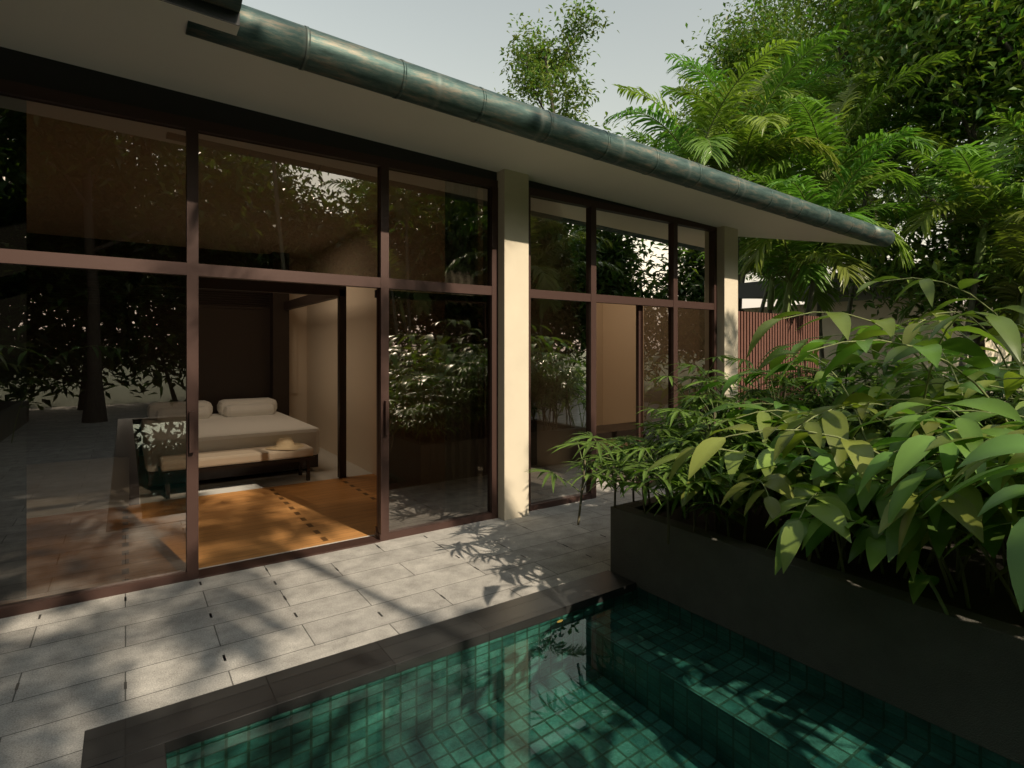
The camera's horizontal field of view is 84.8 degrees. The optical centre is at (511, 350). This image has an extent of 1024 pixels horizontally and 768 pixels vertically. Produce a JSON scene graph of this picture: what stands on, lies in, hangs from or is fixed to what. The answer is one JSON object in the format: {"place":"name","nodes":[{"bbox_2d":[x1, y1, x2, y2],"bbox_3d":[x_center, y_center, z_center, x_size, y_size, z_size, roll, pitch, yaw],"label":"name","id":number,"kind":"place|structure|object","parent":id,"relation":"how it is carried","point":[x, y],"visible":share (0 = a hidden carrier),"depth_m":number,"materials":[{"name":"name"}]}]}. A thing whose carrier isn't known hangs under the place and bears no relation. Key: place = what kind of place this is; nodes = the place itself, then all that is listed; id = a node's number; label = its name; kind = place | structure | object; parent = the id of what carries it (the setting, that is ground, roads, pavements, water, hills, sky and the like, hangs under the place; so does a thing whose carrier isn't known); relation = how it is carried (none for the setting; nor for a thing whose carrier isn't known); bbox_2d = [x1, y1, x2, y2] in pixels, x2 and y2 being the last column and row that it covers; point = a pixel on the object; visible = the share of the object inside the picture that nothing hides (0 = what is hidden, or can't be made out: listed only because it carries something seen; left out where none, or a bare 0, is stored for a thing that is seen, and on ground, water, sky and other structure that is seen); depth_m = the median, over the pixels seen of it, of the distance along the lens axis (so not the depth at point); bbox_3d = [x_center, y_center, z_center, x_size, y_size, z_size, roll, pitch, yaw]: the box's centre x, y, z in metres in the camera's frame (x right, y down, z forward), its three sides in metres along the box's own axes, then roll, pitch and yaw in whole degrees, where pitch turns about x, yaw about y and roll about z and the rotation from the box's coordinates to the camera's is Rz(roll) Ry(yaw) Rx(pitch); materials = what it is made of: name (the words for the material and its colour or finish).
{"place":"outdoors","nodes":[
{"label":"outdoors","id":0,"kind":"place"},
{"bbox_2d":[199,447,376,568],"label":"wood floor","id":1,"kind":"structure","parent":0,"point":[243,525],"depth_m":5.89,"materials":[{"name":"brown wood"}]},
{"bbox_2d":[199,277,345,480],"bbox_3d":[-4.240,0.420,8.194,2.525,2.560,3.495,0,0,-35],"label":"dark wood joinery","id":2,"kind":"object","parent":1,"relation":"on","point":[234,353],"visible":0.36,"depth_m":9.56,"materials":[{"name":"brown wood"}]},
{"bbox_2d":[199,443,313,467],"bbox_3d":[-3.413,1.330,7.025,1.700,0.120,0.460,0,0,-35],"label":"bench cushion","id":3,"kind":"object","parent":2,"relation":"on","point":[232,457],"visible":0.54,"depth_m":6.96,"materials":[{"name":"beige fabric"}]},
{"bbox_2d":[265,438,304,449],"bbox_3d":[-2.968,1.213,7.331,0.500,0.136,0.500,0,0,-35],"label":"straw hat","id":4,"kind":"object","parent":3,"relation":"on","point":[285,444],"visible":1,"depth_m":7.25,"materials":[{"name":"beige wicker"}]},
{"bbox_2d":[199,397,319,454],"bbox_3d":[-4.320,1.160,8.428,2.060,0.640,2.780,0,0,-35],"label":"bed","id":5,"kind":"object","parent":2,"relation":"on","point":[233,424],"visible":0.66,"depth_m":7.89,"materials":[{"name":"white fabric"}]},
{"bbox_2d":[0,485,678,767],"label":"deck","id":6,"kind":"structure","parent":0,"point":[71,669],"depth_m":3.56,"materials":[{"name":"stone"}]},
{"bbox_2d":[15,499,606,689],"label":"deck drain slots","id":7,"kind":"object","parent":6,"relation":"on","point":[210,614],"visible":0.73,"depth_m":3.82,"materials":[{"name":"grey metal"}]},
{"bbox_2d":[0,79,716,618],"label":"window frames","id":8,"kind":"structure","parent":6,"relation":"on","point":[192,269],"depth_m":4.90,"materials":[{"name":"brown wood"}]},
{"bbox_2d":[0,93,711,606],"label":"window glass","id":9,"kind":"object","parent":8,"relation":"in","point":[92,427],"visible":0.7,"depth_m":4.16,"materials":[{"name":"clear glass"}]},
{"bbox_2d":[166,587,1023,767],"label":"pool shell","id":10,"kind":"object","parent":6,"relation":"in","point":[1000,758],"visible":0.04,"depth_m":2.90},
{"bbox_2d":[81,570,635,767],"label":"pool coping","id":11,"kind":"object","parent":10,"relation":"on","point":[150,739],"visible":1,"depth_m":2.90,"materials":[{"name":"grey stone"}]},
{"bbox_2d":[166,590,1012,767],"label":"pool water","id":12,"kind":"structure","parent":10,"relation":"in","point":[636,679],"depth_m":2.70,"materials":[{"name":"teal liquid"}]},
{"bbox_2d":[611,465,1023,765],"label":"planter","id":13,"kind":"object","parent":10,"relation":"on","point":[958,671],"visible":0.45,"depth_m":2.90,"materials":[{"name":"grey concrete"}]},
{"bbox_2d":[652,486,1023,627],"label":"planter soil","id":14,"kind":"structure","parent":13,"relation":"in","point":[1000,606],"depth_m":3.28,"materials":[{"name":"brown soil"}]},
{"bbox_2d":[525,426,767,529],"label":"lady palm","id":15,"kind":"object","parent":14,"relation":"on","point":[603,461],"visible":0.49,"depth_m":4.14,"materials":[{"name":"green plant"}]},
{"bbox_2d":[608,415,809,543],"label":"lady palm","id":16,"kind":"object","parent":14,"relation":"on","point":[682,482],"visible":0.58,"depth_m":3.65,"materials":[{"name":"green plant"}]},
{"bbox_2d":[611,380,809,529],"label":"lady palm","id":17,"kind":"object","parent":14,"relation":"on","point":[693,405],"visible":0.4,"depth_m":4.28,"materials":[{"name":"green plant"}]},
{"bbox_2d":[635,355,813,506],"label":"lady palm","id":18,"kind":"object","parent":14,"relation":"on","point":[703,394],"visible":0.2,"depth_m":4.74,"materials":[{"name":"green plant"}]},
{"bbox_2d":[647,463,948,561],"bbox_3d":[1.728,0.944,3.362,1.377,0.639,1.817,0,0,-35],"label":"planter shrub","id":19,"kind":"object","parent":14,"relation":"on","point":[781,483],"visible":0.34,"depth_m":3.10,"materials":[{"name":"green plant"}]},
{"bbox_2d":[712,358,888,454],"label":"lady palm","id":20,"kind":"object","parent":14,"relation":"on","point":[812,397],"visible":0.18,"depth_m":5.02,"materials":[{"name":"green plant"}]},
{"bbox_2d":[716,368,890,516],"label":"lady palm","id":21,"kind":"object","parent":14,"relation":"on","point":[771,436],"visible":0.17,"depth_m":4.14,"materials":[{"name":"green plant"}]},
{"bbox_2d":[685,360,944,521],"bbox_3d":[2.297,0.664,4.284,1.919,1.195,1.459,0,0,-12],"label":"lady palm","id":22,"kind":"object","parent":14,"relation":"on","point":[844,367],"visible":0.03,"depth_m":4.38,"materials":[{"name":"green plant"}]},
{"bbox_2d":[764,354,886,436],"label":"lady palm","id":23,"kind":"object","parent":14,"relation":"on","point":[806,367],"visible":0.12,"depth_m":5.24,"materials":[{"name":"green plant"}]},
{"bbox_2d":[646,404,1023,614],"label":"planter shrub","id":24,"kind":"object","parent":14,"relation":"on","point":[830,512],"visible":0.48,"depth_m":2.81,"materials":[{"name":"green plant"}]},
{"bbox_2d":[668,415,1023,619],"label":"planter shrub","id":25,"kind":"object","parent":14,"relation":"on","point":[913,451],"visible":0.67,"depth_m":2.36,"materials":[{"name":"green plant"}]},
{"bbox_2d":[695,339,1023,496],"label":"planter shrub","id":26,"kind":"object","parent":14,"relation":"on","point":[931,353],"visible":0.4,"depth_m":3.14,"materials":[{"name":"green plant"}]},
{"bbox_2d":[702,396,1023,569],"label":"planter shrub","id":27,"kind":"object","parent":14,"relation":"on","point":[929,501],"visible":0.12,"depth_m":3.17,"materials":[{"name":"green plant"}]},
{"bbox_2d":[704,310,1023,587],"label":"planter shrub","id":28,"kind":"object","parent":14,"relation":"on","point":[832,421],"visible":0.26,"depth_m":3.12,"materials":[{"name":"green plant"}]},
{"bbox_2d":[738,357,1012,427],"bbox_3d":[4.508,0.881,5.894,2.379,1.644,3.836,0,0,-19],"label":"planter shrub","id":29,"kind":"object","parent":14,"relation":"on","point":[826,360],"visible":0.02,"depth_m":6.98,"materials":[{"name":"green plant"}]},
{"bbox_2d":[795,348,960,473],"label":"lady palm","id":30,"kind":"object","parent":14,"relation":"on","point":[851,384],"visible":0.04,"depth_m":4.66,"materials":[{"name":"green plant"}]},
{"bbox_2d":[747,311,1023,427],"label":"planter shrub","id":31,"kind":"object","parent":14,"relation":"on","point":[842,322],"visible":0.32,"depth_m":3.76,"materials":[{"name":"green plant"}]},
{"bbox_2d":[750,393,1022,608],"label":"planter shrub","id":32,"kind":"object","parent":14,"relation":"on","point":[962,510],"visible":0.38,"depth_m":2.67,"materials":[{"name":"green plant"}]},
{"bbox_2d":[756,276,1023,424],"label":"planter shrub","id":33,"kind":"object","parent":14,"relation":"on","point":[928,289],"visible":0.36,"depth_m":3.78,"materials":[{"name":"green plant"}]},
{"bbox_2d":[832,354,1023,408],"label":"planter shrub","id":34,"kind":"object","parent":14,"relation":"on","point":[934,389],"visible":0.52,"depth_m":3.53,"materials":[{"name":"green plant"}]},
{"bbox_2d":[840,371,1023,548],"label":"planter shrub","id":35,"kind":"object","parent":14,"relation":"on","point":[907,486],"visible":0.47,"depth_m":2.46,"materials":[{"name":"green plant"}]},
{"bbox_2d":[849,406,1023,556],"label":"planter shrub","id":36,"kind":"object","parent":14,"relation":"on","point":[901,430],"visible":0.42,"depth_m":2.54,"materials":[{"name":"green plant"}]},
{"bbox_2d":[921,375,1023,435],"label":"lady palm","id":37,"kind":"object","parent":14,"relation":"on","point":[988,393],"visible":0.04,"depth_m":4.05,"materials":[{"name":"green plant"}]},
{"bbox_2d":[994,361,1019,392],"bbox_3d":[4.933,0.815,4.543,3.529,1.776,2.797,0,0,-19],"label":"planter shrub","id":38,"kind":"object","parent":14,"relation":"on","point":[1002,373],"visible":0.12,"depth_m":4.04,"materials":[{"name":"green plant"}]},
{"bbox_2d":[497,169,737,520],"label":"columns","id":39,"kind":"structure","parent":6,"relation":"on","point":[513,342],"depth_m":5.67,"materials":[{"name":"beige paint"}]},
{"bbox_2d":[0,0,877,245],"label":"roof soffit","id":40,"kind":"structure","parent":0,"point":[150,42],"depth_m":4.17,"materials":[{"name":"white paint"}]},
{"bbox_2d":[596,446,635,495],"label":"bathroom floor","id":41,"kind":"structure","parent":0,"point":[600,491],"depth_m":6.98,"materials":[{"name":"stone"}]},
{"bbox_2d":[242,0,1011,307],"label":"sky","id":42,"kind":"structure","parent":0,"point":[463,40],"materials":[{"name":"white"}]},
{"bbox_2d":[738,264,985,301],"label":"neighbour roof","id":43,"kind":"structure","parent":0,"point":[749,290],"depth_m":16.30,"materials":[{"name":"grey"}]},
{"label":"ground","id":44,"kind":"structure","parent":0,"visible":0},
{"bbox_2d":[289,287,643,474],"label":"interior walls","id":45,"kind":"structure","parent":44,"relation":"on","point":[313,400],"depth_m":9.45,"materials":[{"name":"beige paint"}]},
{"bbox_2d":[160,0,239,25],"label":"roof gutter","id":46,"kind":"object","parent":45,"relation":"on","point":[214,11],"depth_m":3.19,"materials":[{"name":"black metal"}]},
{"bbox_2d":[0,47,663,214],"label":"header band","id":47,"kind":"object","parent":46,"relation":"attached to","point":[24,68],"visible":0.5,"depth_m":4.16,"materials":[{"name":"brown"}]},
{"bbox_2d":[186,0,894,246],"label":"copper gutter","id":48,"kind":"object","parent":46,"relation":"attached to","point":[265,35],"visible":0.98,"depth_m":4.35,"materials":[{"name":"green metal"}]},
{"bbox_2d":[299,25,875,240],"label":"gutter collars","id":49,"kind":"object","parent":48,"relation":"attached to","point":[306,57],"visible":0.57,"depth_m":4.69,"materials":[{"name":"green metal"}]},
{"bbox_2d":[289,318,296,393],"bbox_3d":[-4.056,0.100,10.353,0.160,1.400,0.030,0,0,-35],"label":"niche panel","id":50,"kind":"object","parent":45,"relation":"attached to","point":[292,355],"visible":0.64,"depth_m":10.34,"materials":[{"name":"beige wood"}]},
{"bbox_2d":[199,289,643,456],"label":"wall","id":51,"kind":"structure","parent":45,"relation":"attached to","point":[273,303],"depth_m":9.95,"materials":[{"name":"brown wood"}]},
{"bbox_2d":[493,0,643,143],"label":"tree","id":52,"kind":"object","parent":44,"relation":"on","point":[540,63],"visible":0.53,"depth_m":29.46,"materials":[{"name":"green plant"}]},
{"bbox_2d":[577,110,710,165],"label":"tree","id":53,"kind":"object","parent":44,"relation":"on","point":[605,127],"visible":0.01,"depth_m":18.41,"materials":[{"name":"green plant"}]},
{"bbox_2d":[625,58,818,294],"bbox_3d":[5.582,-2.941,15.248,5.061,9.320,4.567,0,0,35],"label":"areca palm","id":54,"kind":"object","parent":44,"relation":"on","point":[650,137],"visible":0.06,"depth_m":15.07,"materials":[{"name":"green plant"}]},
{"bbox_2d":[601,22,849,258],"bbox_3d":[3.853,-2.035,10.587,4.746,7.494,4.097,0,0,-35],"label":"areca palm","id":55,"kind":"object","parent":44,"relation":"on","point":[738,136],"visible":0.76,"depth_m":10.22,"materials":[{"name":"green plant"}]},
{"bbox_2d":[636,0,867,308],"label":"tree","id":56,"kind":"object","parent":44,"relation":"on","point":[738,49],"visible":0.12,"depth_m":25.64,"materials":[{"name":"green plant"}]},
{"bbox_2d":[650,31,872,312],"bbox_3d":[5.442,-2.564,12.829,5.727,8.586,4.262,0,0,-35],"label":"areca palm","id":57,"kind":"object","parent":44,"relation":"on","point":[705,69],"visible":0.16,"depth_m":12.07,"materials":[{"name":"green plant"}]},
{"bbox_2d":[690,60,851,307],"bbox_3d":[7.553,-3.234,17.243,4.288,9.898,5.109,0,0,12],"label":"areca palm","id":58,"kind":"object","parent":44,"relation":"on","point":[835,78],"visible":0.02,"depth_m":15.90,"materials":[{"name":"green plant"}]},
{"bbox_2d":[738,311,818,408],"bbox_3d":[4.086,0.565,8.759,2.615,2.270,0.080,0,0,-35],"label":"slat fence","id":59,"kind":"object","parent":44,"relation":"on","point":[781,332],"visible":0.27,"depth_m":8.64,"materials":[{"name":"brown wood"}]},
{"bbox_2d":[660,0,921,269],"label":"tree","id":60,"kind":"object","parent":44,"relation":"on","point":[777,18],"visible":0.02,"depth_m":40.00,"materials":[{"name":"green plant"}]},
{"bbox_2d":[722,126,939,315],"bbox_3d":[5.072,-0.856,9.908,3.958,5.150,3.583,0,0,-35],"label":"areca palm","id":61,"kind":"object","parent":44,"relation":"on","point":[835,200],"visible":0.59,"depth_m":9.49,"materials":[{"name":"green plant"}]},
{"bbox_2d":[715,50,960,338],"bbox_3d":[5.457,-1.929,10.778,4.667,7.285,4.643,0,0,-35],"label":"areca palm","id":62,"kind":"object","parent":44,"relation":"on","point":[814,162],"visible":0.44,"depth_m":10.41,"materials":[{"name":"green plant"}]},
{"bbox_2d":[734,42,985,395],"bbox_3d":[7.485,-2.510,12.585,4.949,8.450,4.090,0,0,45],"label":"areca palm","id":63,"kind":"object","parent":44,"relation":"on","point":[860,130],"visible":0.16,"depth_m":11.96,"materials":[{"name":"green plant"}]},
{"bbox_2d":[741,298,1023,403],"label":"neighbour wall","id":64,"kind":"structure","parent":44,"relation":"on","point":[829,327],"depth_m":15.33,"materials":[{"name":"beige paint"}]},
{"bbox_2d":[751,0,1014,267],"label":"tree","id":65,"kind":"object","parent":44,"relation":"on","point":[835,12],"visible":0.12,"depth_m":26.37,"materials":[{"name":"green plant"}]},
{"bbox_2d":[761,0,1023,391],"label":"tree","id":66,"kind":"object","parent":44,"relation":"on","point":[937,257],"visible":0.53,"depth_m":10.84,"materials":[{"name":"green plant"}]},
{"bbox_2d":[764,0,1023,243],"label":"tree","id":67,"kind":"object","parent":44,"relation":"on","point":[1015,56],"visible":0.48,"depth_m":10.72,"materials":[{"name":"green plant"}]},
{"bbox_2d":[802,5,1022,302],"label":"tree","id":68,"kind":"object","parent":44,"relation":"on","point":[926,198],"visible":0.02,"depth_m":22.28,"materials":[{"name":"green plant"}]},
{"bbox_2d":[878,129,1023,392],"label":"areca palm","id":69,"kind":"object","parent":44,"relation":"on","point":[973,207],"visible":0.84,"depth_m":9.16,"materials":[{"name":"green plant"}]},
{"bbox_2d":[897,110,1023,360],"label":"areca palm","id":70,"kind":"object","parent":44,"relation":"on","point":[991,302],"visible":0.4,"depth_m":10.03,"materials":[{"name":"green plant"}]},
{"bbox_2d":[924,99,1023,165],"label":"tree","id":71,"kind":"object","parent":44,"relation":"on","point":[1015,138],"depth_m":16.87,"materials":[{"name":"green plant"}]}
]}

